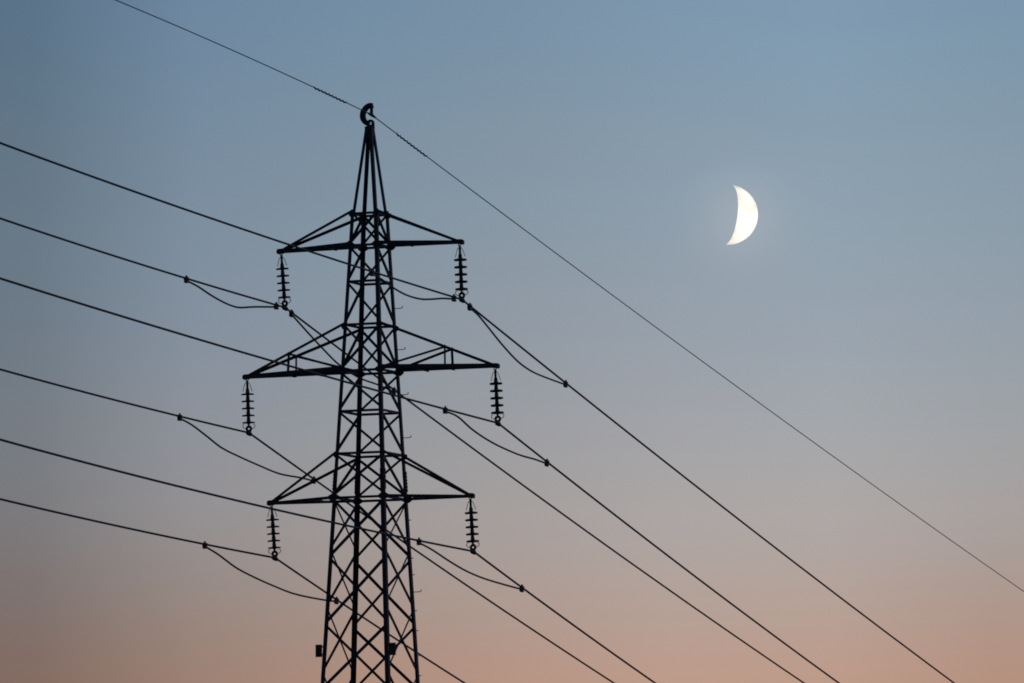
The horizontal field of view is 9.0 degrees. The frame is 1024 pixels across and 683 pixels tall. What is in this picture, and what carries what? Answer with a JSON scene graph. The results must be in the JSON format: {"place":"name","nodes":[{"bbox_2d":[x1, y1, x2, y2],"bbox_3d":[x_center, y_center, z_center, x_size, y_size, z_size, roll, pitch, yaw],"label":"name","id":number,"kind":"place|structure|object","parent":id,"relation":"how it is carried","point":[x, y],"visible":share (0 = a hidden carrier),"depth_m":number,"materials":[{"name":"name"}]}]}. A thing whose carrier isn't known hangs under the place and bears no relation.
{"place":"outdoors","nodes":[
{"label":"outdoors","id":0,"kind":"place"},
{"bbox_2d":[0,0,1023,682],"label":"sky","id":1,"kind":"structure","parent":0,"point":[820,202],"materials":[{"name":"blue"}]},
{"bbox_3d":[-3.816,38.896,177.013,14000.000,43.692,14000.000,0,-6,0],"label":"ground","id":2,"kind":"structure","parent":0,"visible":0},
{"bbox_2d":[242,103,499,682],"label":"pylon","id":3,"kind":"object","parent":2,"relation":"on","point":[362,219],"visible":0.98,"depth_m":180.70,"materials":[{"name":"metal"}]},
{"bbox_2d":[241,379,254,431],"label":"insulator string","id":4,"kind":"object","parent":3,"relation":"hanging from","point":[248,407],"visible":1,"depth_m":182.24,"materials":[{"name":"brown ceramic"}]},
{"bbox_2d":[0,368,614,682],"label":"conductor wire","id":5,"kind":"object","parent":4,"relation":"hanging from","point":[248,433],"visible":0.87,"depth_m":184.18,"materials":[{"name":"metal"}]},
{"bbox_2d":[177,413,315,483],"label":"damper loop","id":6,"kind":"object","parent":5,"relation":"hanging from","point":[179,418],"visible":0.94,"depth_m":181.27,"materials":[{"name":"metal"}]},
{"bbox_2d":[266,505,280,555],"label":"insulator string","id":7,"kind":"object","parent":3,"relation":"hanging from","point":[272,519],"visible":0.94,"depth_m":181.58,"materials":[{"name":"brown ceramic"}]},
{"bbox_2d":[0,498,464,682],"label":"conductor wire","id":8,"kind":"object","parent":7,"relation":"hanging from","point":[274,558],"visible":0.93,"depth_m":177.96,"materials":[{"name":"metal"}]},
{"bbox_2d":[202,541,338,603],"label":"damper loop","id":9,"kind":"object","parent":8,"relation":"hanging from","point":[205,545],"visible":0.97,"depth_m":180.76,"materials":[{"name":"metal"}]},
{"bbox_2d":[276,253,290,305],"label":"insulator string","id":10,"kind":"object","parent":3,"relation":"hanging from","point":[282,268],"visible":1,"depth_m":182.16,"materials":[{"name":"brown ceramic"}]},
{"bbox_2d":[0,217,804,682],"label":"conductor wire","id":11,"kind":"object","parent":10,"relation":"hanging from","point":[284,307],"visible":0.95,"depth_m":191.93,"materials":[{"name":"metal"}]},
{"bbox_2d":[184,275,278,309],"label":"damper loop","id":12,"kind":"object","parent":11,"relation":"hanging from","point":[186,280],"visible":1,"depth_m":178.28,"materials":[{"name":"metal"}]},
{"bbox_2d":[289,309,396,394],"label":"damper loop","id":13,"kind":"object","parent":11,"relation":"hanging from","point":[291,314],"visible":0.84,"depth_m":184.84,"materials":[{"name":"metal"}]},
{"bbox_2d":[454,244,467,297],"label":"insulator string","id":14,"kind":"object","parent":3,"relation":"hanging from","point":[460,274],"visible":1,"depth_m":179.92,"materials":[{"name":"brown ceramic"}]},
{"bbox_2d":[0,142,954,682],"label":"conductor wire","id":15,"kind":"object","parent":14,"relation":"hanging from","point":[462,300],"visible":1,"depth_m":181.60,"materials":[{"name":"metal"}]},
{"bbox_2d":[369,268,456,301],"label":"damper loop","id":16,"kind":"object","parent":15,"relation":"hanging from","point":[399,291],"visible":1,"depth_m":176.13,"materials":[{"name":"metal"}]},
{"bbox_2d":[467,303,567,387],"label":"damper loop","id":17,"kind":"object","parent":15,"relation":"hanging from","point":[565,384],"visible":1,"depth_m":183.25,"materials":[{"name":"metal"}]},
{"bbox_2d":[465,498,479,549],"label":"insulator string","id":18,"kind":"object","parent":3,"relation":"hanging from","point":[471,512],"visible":1,"depth_m":179.11,"materials":[{"name":"brown ceramic"}]},
{"bbox_2d":[0,438,655,682],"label":"conductor wire","id":19,"kind":"object","parent":18,"relation":"hanging from","point":[473,551],"visible":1,"depth_m":168.82,"materials":[{"name":"metal"}]},
{"bbox_2d":[416,537,523,591],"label":"damper loop","id":20,"kind":"object","parent":19,"relation":"hanging from","point":[521,589],"visible":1,"depth_m":178.46,"materials":[{"name":"metal"}]},
{"bbox_2d":[489,368,503,420],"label":"insulator string","id":21,"kind":"object","parent":3,"relation":"hanging from","point":[496,398],"visible":1,"depth_m":179.15,"materials":[{"name":"brown ceramic"}]},
{"bbox_2d":[0,277,839,682],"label":"conductor wire","id":22,"kind":"object","parent":21,"relation":"hanging from","point":[498,423],"visible":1,"depth_m":173.85,"materials":[{"name":"metal"}]},
{"bbox_2d":[443,406,549,466],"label":"damper loop","id":23,"kind":"object","parent":22,"relation":"hanging from","point":[446,411],"visible":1,"depth_m":178.46,"materials":[{"name":"metal"}]},
{"bbox_2d":[115,0,1023,591],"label":"earth wire","id":24,"kind":"object","parent":3,"relation":"attached to","point":[543,244],"visible":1,"depth_m":192.30,"materials":[{"name":"grey metal"}]}
]}

